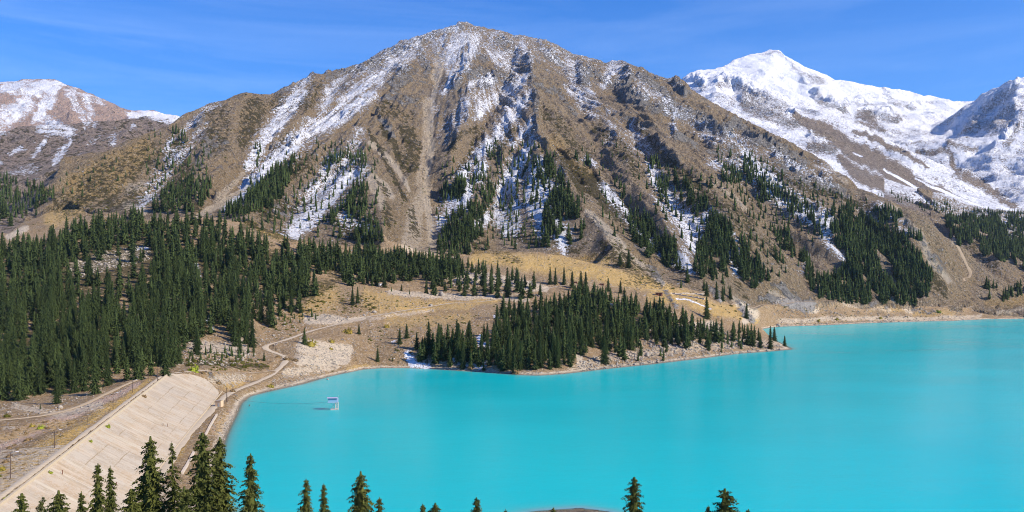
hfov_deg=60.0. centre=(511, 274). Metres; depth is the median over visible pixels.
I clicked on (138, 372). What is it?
spruce tree
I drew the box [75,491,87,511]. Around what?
spruce tree
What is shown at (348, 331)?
bush
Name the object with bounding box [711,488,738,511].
spruce tree
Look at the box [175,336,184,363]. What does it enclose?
spruce tree
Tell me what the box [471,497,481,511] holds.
spruce tree
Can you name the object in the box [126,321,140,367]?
spruce tree
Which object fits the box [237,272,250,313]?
spruce tree
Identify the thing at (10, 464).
utility pole
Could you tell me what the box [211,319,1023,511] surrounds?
lake water
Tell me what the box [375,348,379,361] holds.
spruce tree
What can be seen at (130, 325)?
spruce tree
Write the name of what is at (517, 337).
spruce tree
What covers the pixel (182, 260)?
spruce tree
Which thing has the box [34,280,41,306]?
spruce tree
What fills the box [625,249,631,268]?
spruce tree
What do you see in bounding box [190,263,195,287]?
spruce tree
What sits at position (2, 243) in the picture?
spruce tree
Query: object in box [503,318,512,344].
spruce tree
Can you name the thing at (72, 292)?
spruce tree
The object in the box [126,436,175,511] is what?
spruce tree
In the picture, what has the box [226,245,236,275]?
spruce tree
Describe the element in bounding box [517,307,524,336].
spruce tree
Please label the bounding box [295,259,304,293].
spruce tree
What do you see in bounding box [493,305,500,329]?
spruce tree
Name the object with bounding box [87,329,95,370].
spruce tree
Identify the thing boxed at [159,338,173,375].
spruce tree
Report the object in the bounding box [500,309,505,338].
spruce tree
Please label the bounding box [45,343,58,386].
spruce tree
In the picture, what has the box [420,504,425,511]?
spruce tree
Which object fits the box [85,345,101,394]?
spruce tree
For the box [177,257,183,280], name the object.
spruce tree
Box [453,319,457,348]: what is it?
spruce tree
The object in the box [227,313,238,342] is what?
spruce tree
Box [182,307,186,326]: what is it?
spruce tree
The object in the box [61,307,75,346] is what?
spruce tree
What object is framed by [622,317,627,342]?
spruce tree
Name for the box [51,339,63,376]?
spruce tree
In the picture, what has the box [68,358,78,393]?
spruce tree
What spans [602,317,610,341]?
spruce tree
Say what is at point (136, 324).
spruce tree
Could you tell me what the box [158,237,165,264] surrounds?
spruce tree
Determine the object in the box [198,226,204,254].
spruce tree
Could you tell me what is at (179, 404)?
dam
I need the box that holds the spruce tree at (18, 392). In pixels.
[7,356,29,400]
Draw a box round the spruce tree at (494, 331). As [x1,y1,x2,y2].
[490,322,495,347]
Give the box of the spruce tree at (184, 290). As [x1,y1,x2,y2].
[180,270,191,302]
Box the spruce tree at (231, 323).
[228,304,239,334]
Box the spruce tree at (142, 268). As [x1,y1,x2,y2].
[140,263,146,283]
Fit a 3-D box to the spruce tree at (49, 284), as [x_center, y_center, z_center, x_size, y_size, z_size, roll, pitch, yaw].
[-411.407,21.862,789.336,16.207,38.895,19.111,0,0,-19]
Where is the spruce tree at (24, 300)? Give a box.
[21,287,28,315]
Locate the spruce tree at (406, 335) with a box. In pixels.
[404,324,408,338]
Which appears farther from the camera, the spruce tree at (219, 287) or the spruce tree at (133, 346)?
the spruce tree at (219, 287)
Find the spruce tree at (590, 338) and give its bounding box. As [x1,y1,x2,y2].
[586,319,596,347]
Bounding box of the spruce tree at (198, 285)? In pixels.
[194,275,203,300]
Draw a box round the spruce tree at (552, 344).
[550,335,556,365]
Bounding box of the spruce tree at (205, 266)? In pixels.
[202,253,208,279]
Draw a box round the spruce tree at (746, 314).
[744,303,748,318]
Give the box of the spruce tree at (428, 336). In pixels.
[423,322,431,350]
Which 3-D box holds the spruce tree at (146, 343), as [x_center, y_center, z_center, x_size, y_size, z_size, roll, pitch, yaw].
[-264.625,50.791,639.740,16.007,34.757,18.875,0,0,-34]
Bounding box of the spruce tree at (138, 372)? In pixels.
[128,339,145,380]
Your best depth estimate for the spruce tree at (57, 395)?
490.44 m
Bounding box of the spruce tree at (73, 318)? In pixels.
[71,307,77,333]
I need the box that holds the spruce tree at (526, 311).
[525,298,530,323]
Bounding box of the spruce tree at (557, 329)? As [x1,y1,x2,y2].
[554,316,559,342]
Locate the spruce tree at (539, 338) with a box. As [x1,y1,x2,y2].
[537,329,542,357]
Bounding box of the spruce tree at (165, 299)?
[160,289,170,316]
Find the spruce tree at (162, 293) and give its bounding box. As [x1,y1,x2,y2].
[160,282,164,309]
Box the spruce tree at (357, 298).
[355,287,359,303]
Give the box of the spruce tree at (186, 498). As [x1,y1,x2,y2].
[174,486,202,511]
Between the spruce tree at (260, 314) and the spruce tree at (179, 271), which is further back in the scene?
the spruce tree at (179, 271)
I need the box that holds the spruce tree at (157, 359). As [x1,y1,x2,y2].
[152,335,162,366]
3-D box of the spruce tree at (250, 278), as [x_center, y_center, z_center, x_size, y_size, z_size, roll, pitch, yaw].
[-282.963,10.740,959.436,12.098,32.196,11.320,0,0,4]
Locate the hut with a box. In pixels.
[215,399,223,406]
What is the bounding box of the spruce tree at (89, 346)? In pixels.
[86,332,91,361]
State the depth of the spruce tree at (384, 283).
1114.41 m
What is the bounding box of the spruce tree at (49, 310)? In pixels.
[40,301,58,342]
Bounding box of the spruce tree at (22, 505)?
[11,493,29,511]
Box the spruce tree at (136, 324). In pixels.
[129,316,141,347]
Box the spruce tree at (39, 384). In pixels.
[30,352,48,396]
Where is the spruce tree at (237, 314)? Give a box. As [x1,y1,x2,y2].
[235,301,239,325]
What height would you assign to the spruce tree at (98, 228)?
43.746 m
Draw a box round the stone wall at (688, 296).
[672,293,704,299]
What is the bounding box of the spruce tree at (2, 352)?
[0,340,7,369]
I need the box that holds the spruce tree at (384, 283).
[381,271,388,287]
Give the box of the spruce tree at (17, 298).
[14,285,24,319]
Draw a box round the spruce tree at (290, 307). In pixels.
[285,287,296,311]
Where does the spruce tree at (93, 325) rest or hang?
on the ground
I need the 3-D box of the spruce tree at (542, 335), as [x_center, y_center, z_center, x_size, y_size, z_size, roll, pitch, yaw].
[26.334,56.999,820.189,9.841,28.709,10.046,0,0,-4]
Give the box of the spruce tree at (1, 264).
[0,252,3,276]
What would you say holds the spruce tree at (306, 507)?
on the ground
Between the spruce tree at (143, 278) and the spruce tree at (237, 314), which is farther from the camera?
the spruce tree at (143, 278)
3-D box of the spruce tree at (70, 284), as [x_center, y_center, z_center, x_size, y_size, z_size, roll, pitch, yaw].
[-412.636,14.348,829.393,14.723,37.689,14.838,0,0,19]
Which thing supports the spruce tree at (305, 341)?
on the ground
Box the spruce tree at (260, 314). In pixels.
[254,289,266,322]
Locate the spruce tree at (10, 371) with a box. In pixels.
[5,353,14,390]
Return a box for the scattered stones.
[0,26,972,465]
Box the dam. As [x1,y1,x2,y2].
[0,374,222,511]
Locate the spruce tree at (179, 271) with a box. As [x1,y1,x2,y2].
[177,261,182,287]
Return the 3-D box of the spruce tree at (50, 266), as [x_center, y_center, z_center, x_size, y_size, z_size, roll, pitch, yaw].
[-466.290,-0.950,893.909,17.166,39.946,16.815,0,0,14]
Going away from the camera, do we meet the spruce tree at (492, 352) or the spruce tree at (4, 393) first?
the spruce tree at (4, 393)
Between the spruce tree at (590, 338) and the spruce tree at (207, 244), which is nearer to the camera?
the spruce tree at (590, 338)
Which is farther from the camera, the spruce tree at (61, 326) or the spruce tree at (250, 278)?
the spruce tree at (250, 278)
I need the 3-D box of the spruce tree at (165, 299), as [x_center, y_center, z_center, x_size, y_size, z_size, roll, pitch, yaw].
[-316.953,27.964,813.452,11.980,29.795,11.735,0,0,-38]
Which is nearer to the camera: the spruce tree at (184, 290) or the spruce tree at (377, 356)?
the spruce tree at (377, 356)
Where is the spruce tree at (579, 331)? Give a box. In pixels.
[577,321,583,347]
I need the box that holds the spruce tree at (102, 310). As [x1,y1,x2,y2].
[95,304,110,343]
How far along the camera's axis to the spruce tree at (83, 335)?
650.24 m
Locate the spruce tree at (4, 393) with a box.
[0,355,11,400]
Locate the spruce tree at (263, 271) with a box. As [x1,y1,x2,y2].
[259,257,267,284]
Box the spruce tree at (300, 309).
[298,298,302,312]
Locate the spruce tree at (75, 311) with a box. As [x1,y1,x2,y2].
[73,296,77,320]
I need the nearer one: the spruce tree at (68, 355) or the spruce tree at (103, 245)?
the spruce tree at (68, 355)
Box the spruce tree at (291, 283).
[287,270,296,297]
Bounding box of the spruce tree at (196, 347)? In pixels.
[193,328,201,355]
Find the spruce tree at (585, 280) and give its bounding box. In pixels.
[583,272,588,286]
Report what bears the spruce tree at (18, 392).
on the ground
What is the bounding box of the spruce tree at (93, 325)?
[91,320,96,338]
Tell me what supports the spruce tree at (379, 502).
on the ground
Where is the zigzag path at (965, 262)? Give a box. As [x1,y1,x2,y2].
[955,244,971,280]
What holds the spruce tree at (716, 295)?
on the ground
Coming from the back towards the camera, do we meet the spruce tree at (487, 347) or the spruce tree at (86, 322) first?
the spruce tree at (487, 347)
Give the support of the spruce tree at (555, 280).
on the ground
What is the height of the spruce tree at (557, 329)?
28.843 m
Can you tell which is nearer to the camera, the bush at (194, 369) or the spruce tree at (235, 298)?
the bush at (194, 369)
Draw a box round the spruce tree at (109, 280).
[108,273,111,290]
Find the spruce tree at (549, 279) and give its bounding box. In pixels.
[547,267,552,284]
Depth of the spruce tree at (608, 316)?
925.92 m
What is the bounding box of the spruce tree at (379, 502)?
[374,497,384,511]
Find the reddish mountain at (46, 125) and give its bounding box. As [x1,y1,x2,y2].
[0,79,179,233]
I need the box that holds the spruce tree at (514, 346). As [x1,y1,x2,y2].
[511,334,518,362]
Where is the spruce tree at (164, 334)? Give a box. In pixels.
[160,331,168,362]
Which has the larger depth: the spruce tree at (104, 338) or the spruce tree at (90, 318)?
the spruce tree at (90, 318)
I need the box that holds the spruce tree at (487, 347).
[483,330,491,360]
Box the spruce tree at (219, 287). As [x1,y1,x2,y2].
[216,273,223,300]
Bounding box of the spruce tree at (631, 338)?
[627,317,636,350]
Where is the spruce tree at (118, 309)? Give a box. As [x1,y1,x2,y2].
[112,296,121,323]
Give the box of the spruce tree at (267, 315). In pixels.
[262,289,275,324]
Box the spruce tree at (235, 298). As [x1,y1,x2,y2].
[231,289,240,315]
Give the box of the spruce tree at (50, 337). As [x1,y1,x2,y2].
[47,325,54,359]
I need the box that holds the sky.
[0,0,1023,115]
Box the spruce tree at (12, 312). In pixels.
[3,295,20,337]
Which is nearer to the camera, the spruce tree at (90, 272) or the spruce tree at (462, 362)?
the spruce tree at (462, 362)
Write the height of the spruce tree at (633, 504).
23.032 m
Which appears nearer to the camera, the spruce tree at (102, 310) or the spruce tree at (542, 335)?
the spruce tree at (102, 310)
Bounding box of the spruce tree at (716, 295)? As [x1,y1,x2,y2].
[713,282,718,299]
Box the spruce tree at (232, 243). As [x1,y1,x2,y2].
[228,241,236,268]
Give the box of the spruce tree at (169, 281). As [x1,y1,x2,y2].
[165,263,172,295]
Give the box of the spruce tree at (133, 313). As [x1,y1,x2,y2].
[129,298,137,322]
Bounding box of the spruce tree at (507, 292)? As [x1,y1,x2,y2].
[501,268,511,296]
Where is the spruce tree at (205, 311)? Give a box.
[203,292,208,319]
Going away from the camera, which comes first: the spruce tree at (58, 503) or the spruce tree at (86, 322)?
the spruce tree at (58, 503)
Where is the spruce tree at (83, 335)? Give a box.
[76,312,87,355]
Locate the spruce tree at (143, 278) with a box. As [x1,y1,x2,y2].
[139,271,149,297]
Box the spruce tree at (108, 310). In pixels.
[104,297,114,334]
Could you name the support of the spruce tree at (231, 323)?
on the ground
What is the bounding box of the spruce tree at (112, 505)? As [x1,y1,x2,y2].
[102,466,120,511]
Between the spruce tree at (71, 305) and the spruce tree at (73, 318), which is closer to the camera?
the spruce tree at (73, 318)
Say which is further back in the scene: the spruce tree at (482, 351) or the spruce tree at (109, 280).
the spruce tree at (109, 280)
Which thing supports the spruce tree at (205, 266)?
on the ground
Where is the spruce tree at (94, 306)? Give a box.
[88,285,100,323]
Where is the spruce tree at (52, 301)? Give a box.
[44,287,58,323]
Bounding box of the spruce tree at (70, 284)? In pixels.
[64,270,79,307]
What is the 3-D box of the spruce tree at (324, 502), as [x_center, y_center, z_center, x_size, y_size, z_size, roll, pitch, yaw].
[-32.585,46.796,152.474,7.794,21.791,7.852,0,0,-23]
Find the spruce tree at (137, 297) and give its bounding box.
[130,283,140,313]
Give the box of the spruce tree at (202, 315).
[198,299,208,333]
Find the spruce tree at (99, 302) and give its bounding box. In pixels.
[97,285,101,315]
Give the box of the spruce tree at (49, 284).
[43,277,54,306]
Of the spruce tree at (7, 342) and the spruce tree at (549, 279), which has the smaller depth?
the spruce tree at (7, 342)
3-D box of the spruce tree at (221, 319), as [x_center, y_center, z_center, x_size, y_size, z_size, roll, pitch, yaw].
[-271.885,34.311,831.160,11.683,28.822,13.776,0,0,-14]
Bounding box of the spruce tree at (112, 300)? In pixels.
[110,281,115,312]
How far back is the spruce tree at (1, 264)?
906.51 m
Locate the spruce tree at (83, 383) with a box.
[76,344,90,391]
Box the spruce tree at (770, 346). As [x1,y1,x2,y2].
[767,326,773,349]
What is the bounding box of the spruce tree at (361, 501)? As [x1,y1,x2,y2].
[347,471,375,511]
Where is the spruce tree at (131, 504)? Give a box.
[117,489,144,511]
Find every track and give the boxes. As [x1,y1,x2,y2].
[205,370,273,372]
[731,300,996,311]
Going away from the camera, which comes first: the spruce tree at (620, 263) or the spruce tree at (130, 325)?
the spruce tree at (130, 325)
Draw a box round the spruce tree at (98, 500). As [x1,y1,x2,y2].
[88,463,108,511]
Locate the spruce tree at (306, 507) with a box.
[297,479,313,511]
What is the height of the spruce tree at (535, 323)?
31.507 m
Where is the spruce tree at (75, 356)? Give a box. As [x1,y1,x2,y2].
[71,348,77,371]
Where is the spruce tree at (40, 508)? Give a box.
[34,497,47,511]
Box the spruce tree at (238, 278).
[236,265,240,289]
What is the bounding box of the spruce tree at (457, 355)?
[453,335,461,363]
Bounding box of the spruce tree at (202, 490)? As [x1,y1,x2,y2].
[175,432,226,511]
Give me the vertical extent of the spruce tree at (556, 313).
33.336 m
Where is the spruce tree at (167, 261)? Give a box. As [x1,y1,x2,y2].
[161,254,170,279]
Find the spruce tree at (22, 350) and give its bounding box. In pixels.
[18,335,27,369]
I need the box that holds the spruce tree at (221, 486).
[209,437,239,511]
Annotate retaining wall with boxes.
[181,451,194,473]
[205,414,217,434]
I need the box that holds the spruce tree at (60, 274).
[57,270,65,295]
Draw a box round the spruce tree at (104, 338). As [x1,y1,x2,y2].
[101,329,110,358]
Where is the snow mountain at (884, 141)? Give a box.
[682,49,1023,238]
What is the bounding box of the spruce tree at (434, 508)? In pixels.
[427,503,441,511]
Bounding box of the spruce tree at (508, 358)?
[505,339,512,371]
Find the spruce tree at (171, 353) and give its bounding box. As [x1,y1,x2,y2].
[167,321,179,367]
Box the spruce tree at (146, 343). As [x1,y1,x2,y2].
[139,321,154,366]
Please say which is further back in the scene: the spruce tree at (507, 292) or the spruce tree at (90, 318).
the spruce tree at (507, 292)
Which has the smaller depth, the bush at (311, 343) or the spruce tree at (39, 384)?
the spruce tree at (39, 384)
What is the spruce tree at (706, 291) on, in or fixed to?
on the ground
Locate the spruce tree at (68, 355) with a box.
[66,346,71,378]
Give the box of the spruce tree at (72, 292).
[67,286,78,314]
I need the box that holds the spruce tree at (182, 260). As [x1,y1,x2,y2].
[178,249,184,274]
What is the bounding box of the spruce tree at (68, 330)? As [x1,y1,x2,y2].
[61,314,74,355]
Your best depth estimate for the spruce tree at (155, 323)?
693.40 m
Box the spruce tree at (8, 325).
[0,318,12,350]
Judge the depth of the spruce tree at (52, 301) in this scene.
762.89 m
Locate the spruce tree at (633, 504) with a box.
[621,477,645,511]
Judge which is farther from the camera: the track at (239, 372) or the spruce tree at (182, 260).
the spruce tree at (182, 260)
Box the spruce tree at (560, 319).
[558,310,565,337]
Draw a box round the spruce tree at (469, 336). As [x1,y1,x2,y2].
[466,320,472,348]
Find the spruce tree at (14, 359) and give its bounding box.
[11,349,16,378]
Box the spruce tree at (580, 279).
[578,271,582,290]
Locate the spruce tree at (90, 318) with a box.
[87,307,93,334]
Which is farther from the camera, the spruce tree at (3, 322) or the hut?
the spruce tree at (3, 322)
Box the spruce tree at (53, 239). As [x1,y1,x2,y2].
[49,224,57,253]
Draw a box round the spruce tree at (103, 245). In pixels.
[100,227,107,253]
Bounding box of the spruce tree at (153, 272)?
[148,256,157,285]
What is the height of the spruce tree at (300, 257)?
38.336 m
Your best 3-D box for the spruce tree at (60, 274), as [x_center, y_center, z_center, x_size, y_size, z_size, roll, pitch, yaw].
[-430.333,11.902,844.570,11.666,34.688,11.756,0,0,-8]
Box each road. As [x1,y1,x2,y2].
[0,370,207,499]
[158,284,651,487]
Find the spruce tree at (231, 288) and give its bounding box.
[227,275,238,304]
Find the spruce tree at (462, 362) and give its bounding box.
[459,342,466,369]
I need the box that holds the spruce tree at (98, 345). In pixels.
[88,331,105,380]
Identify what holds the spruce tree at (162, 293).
on the ground
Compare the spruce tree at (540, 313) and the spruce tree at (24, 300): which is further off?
the spruce tree at (540, 313)
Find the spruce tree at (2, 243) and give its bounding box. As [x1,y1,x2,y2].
[0,232,6,258]
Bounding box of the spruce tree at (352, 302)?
[350,286,355,304]
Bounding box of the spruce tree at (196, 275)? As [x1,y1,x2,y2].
[194,265,199,289]
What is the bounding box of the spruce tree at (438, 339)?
[435,325,442,351]
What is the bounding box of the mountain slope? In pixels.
[24,21,1023,316]
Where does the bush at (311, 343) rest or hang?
on the ground
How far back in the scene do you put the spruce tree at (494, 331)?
800.07 m
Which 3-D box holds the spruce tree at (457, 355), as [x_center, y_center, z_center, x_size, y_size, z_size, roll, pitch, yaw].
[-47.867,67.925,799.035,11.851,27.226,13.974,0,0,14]
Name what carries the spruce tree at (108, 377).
on the ground
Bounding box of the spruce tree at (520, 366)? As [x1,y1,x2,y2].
[517,341,525,369]
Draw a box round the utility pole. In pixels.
[10,451,18,478]
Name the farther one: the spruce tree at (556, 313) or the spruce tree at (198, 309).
the spruce tree at (556, 313)
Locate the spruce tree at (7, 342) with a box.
[3,330,11,361]
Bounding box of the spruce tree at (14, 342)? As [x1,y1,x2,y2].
[6,327,21,365]
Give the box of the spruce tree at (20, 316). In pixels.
[14,299,29,338]
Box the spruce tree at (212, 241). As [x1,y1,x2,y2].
[209,227,216,258]
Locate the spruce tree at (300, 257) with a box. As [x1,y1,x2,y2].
[297,254,304,272]
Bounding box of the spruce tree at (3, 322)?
[0,289,7,331]
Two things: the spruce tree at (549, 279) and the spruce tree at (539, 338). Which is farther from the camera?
the spruce tree at (549, 279)
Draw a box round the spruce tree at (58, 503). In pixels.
[44,490,70,511]
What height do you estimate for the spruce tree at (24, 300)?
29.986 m
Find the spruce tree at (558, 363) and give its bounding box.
[554,337,562,368]
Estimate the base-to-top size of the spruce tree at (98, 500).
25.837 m
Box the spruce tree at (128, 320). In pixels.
[122,314,130,340]
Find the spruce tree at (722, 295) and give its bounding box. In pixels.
[721,286,724,300]
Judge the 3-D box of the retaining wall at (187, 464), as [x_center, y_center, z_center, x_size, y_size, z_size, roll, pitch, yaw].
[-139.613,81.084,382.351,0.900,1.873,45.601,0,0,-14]
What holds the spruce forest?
on the mountain slope
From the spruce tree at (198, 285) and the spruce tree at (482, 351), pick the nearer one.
the spruce tree at (482, 351)
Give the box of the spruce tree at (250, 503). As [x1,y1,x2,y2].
[235,453,264,511]
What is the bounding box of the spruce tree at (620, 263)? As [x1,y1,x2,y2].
[617,253,622,265]
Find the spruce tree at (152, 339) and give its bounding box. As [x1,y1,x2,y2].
[149,327,153,351]
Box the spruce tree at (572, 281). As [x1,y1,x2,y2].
[568,271,574,287]
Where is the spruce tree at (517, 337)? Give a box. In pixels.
[512,327,519,357]
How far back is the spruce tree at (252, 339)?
769.88 m
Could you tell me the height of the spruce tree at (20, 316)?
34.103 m
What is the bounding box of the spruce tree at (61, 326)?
[58,309,65,338]
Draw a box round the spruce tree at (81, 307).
[74,300,87,338]
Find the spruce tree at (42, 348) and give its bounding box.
[34,325,52,385]
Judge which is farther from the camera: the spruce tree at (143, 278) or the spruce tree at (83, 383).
the spruce tree at (143, 278)
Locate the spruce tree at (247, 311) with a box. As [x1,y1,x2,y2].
[244,292,251,325]
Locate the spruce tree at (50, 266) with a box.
[45,254,56,289]
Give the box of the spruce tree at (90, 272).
[83,254,94,285]
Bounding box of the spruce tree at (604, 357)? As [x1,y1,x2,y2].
[598,334,611,364]
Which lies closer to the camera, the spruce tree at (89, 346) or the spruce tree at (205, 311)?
the spruce tree at (89, 346)
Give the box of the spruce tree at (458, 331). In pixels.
[451,323,462,358]
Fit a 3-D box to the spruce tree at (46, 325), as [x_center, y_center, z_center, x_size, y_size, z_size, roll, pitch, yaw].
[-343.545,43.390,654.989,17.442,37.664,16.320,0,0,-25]
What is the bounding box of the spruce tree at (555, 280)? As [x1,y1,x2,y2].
[552,267,557,284]
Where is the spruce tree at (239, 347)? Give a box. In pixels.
[235,332,244,354]
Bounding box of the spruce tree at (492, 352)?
[490,328,496,357]
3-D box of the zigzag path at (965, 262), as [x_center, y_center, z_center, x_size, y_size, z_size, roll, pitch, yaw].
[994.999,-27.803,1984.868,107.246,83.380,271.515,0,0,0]
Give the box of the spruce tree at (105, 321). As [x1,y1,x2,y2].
[98,307,110,337]
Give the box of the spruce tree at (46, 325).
[42,308,52,347]
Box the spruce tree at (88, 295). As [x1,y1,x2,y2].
[86,289,91,311]
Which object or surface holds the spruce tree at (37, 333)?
on the ground
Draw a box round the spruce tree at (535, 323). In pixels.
[530,309,538,339]
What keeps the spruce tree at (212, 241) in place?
on the ground
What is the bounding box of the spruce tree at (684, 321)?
[681,315,686,341]
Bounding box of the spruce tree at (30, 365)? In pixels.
[22,336,38,389]
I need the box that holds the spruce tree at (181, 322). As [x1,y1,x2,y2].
[177,302,184,340]
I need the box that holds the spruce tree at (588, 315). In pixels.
[584,306,590,331]
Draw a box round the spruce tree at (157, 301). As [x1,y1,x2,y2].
[153,290,161,317]
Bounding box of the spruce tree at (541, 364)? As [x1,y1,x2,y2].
[536,339,545,368]
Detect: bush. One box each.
[188,364,198,372]
[307,338,317,346]
[342,327,352,333]
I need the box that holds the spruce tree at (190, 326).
[187,308,194,338]
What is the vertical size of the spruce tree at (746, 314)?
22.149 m
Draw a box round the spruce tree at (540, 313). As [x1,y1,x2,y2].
[537,306,545,332]
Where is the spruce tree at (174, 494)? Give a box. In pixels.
[161,443,181,511]
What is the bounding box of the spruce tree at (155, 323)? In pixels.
[148,303,162,347]
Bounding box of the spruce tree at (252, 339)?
[247,313,259,347]
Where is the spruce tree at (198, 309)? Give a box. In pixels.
[195,293,200,321]
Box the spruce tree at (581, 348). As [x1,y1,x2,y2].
[578,327,586,355]
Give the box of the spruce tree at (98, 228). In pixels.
[94,208,101,237]
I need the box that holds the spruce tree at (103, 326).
[99,316,110,353]
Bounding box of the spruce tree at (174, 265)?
[172,252,177,277]
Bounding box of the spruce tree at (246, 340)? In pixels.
[241,316,250,343]
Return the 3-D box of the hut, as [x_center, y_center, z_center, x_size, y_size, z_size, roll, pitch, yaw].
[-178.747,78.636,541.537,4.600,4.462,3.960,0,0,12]
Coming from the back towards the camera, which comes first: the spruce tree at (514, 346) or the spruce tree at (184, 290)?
the spruce tree at (184, 290)
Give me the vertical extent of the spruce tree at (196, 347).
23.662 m
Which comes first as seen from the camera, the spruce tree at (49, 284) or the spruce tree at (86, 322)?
the spruce tree at (86, 322)
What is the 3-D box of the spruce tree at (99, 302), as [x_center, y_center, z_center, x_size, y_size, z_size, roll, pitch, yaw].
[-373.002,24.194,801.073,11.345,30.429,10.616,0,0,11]
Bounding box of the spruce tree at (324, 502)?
[318,483,330,511]
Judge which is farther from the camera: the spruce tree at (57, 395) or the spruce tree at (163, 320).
the spruce tree at (163, 320)
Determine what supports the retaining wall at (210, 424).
on the ground
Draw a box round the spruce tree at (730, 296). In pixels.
[728,286,732,299]
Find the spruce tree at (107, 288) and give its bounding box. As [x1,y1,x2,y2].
[102,278,110,301]
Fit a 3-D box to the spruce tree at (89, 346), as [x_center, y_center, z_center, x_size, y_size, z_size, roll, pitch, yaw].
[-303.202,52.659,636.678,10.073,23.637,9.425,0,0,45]
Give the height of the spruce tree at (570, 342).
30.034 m
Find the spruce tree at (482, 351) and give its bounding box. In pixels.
[479,334,485,361]
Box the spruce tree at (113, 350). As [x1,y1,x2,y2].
[109,336,118,366]
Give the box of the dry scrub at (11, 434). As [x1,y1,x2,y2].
[0,379,229,487]
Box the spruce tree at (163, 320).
[159,303,168,338]
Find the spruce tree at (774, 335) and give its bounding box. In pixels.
[771,327,776,341]
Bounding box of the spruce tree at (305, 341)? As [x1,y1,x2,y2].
[301,328,308,345]
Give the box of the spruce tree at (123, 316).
[119,301,127,331]
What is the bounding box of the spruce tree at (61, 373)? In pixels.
[50,354,69,394]
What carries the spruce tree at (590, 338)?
on the ground
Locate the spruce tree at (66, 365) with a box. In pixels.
[61,345,71,387]
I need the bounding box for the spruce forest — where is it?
[0,124,1023,395]
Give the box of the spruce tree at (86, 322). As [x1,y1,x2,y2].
[78,311,89,347]
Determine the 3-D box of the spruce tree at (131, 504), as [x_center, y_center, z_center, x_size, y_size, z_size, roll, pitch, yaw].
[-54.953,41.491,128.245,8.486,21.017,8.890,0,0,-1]
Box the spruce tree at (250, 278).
[248,270,253,297]
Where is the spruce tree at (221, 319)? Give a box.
[217,296,226,324]
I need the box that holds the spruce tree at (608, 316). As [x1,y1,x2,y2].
[604,307,610,328]
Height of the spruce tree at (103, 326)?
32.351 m
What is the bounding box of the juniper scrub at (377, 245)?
[33,85,1022,371]
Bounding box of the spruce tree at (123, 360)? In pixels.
[119,341,129,369]
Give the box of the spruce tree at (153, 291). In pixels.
[149,280,161,311]
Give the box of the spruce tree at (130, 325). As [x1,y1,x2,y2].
[128,317,132,343]
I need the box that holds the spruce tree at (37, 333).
[34,319,39,363]
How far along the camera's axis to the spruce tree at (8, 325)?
625.43 m
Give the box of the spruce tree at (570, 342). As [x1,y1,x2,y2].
[565,332,575,364]
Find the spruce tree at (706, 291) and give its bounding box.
[703,282,709,296]
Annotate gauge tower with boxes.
[327,397,338,409]
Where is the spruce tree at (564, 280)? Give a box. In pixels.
[562,268,566,284]
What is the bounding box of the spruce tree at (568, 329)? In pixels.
[565,317,572,351]
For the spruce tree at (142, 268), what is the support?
on the ground
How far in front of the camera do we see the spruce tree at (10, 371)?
549.03 m
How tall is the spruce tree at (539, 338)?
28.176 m
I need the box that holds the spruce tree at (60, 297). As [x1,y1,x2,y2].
[54,278,66,310]
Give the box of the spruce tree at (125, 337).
[117,322,130,362]
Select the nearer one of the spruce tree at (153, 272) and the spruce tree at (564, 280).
the spruce tree at (153, 272)
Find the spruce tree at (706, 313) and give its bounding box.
[701,296,711,318]
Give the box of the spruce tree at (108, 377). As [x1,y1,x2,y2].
[101,355,115,386]
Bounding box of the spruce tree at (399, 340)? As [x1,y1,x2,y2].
[397,328,402,344]
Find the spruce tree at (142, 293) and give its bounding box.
[140,279,146,306]
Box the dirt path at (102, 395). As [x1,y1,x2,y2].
[0,377,146,420]
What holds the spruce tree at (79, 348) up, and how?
on the ground
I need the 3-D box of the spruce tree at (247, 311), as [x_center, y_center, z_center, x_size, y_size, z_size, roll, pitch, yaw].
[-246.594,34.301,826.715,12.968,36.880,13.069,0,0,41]
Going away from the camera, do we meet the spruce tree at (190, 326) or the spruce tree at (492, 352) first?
the spruce tree at (190, 326)
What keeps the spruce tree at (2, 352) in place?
on the ground
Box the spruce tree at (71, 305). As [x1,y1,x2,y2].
[66,296,76,320]
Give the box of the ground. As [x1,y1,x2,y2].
[0,209,1023,511]
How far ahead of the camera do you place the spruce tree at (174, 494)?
157.53 m
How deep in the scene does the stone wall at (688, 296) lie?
1200.56 m
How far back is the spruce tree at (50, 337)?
625.64 m
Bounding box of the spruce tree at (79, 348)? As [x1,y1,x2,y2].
[76,332,82,366]
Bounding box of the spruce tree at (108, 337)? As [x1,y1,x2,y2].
[105,322,112,348]
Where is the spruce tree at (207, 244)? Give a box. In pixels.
[201,231,211,259]
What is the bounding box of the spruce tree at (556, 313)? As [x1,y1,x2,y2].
[553,305,559,329]
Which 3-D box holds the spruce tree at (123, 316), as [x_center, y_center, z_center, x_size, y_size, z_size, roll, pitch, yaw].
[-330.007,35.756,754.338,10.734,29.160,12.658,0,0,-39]
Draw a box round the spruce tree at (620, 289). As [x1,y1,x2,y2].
[618,280,622,293]
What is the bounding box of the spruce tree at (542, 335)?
[537,321,544,344]
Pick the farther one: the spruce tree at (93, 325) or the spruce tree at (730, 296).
the spruce tree at (730, 296)
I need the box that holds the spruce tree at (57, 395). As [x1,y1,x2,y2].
[50,370,63,403]
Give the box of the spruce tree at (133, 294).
[130,287,137,311]
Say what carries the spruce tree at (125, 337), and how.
on the ground
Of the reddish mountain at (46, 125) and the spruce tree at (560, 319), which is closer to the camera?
the spruce tree at (560, 319)

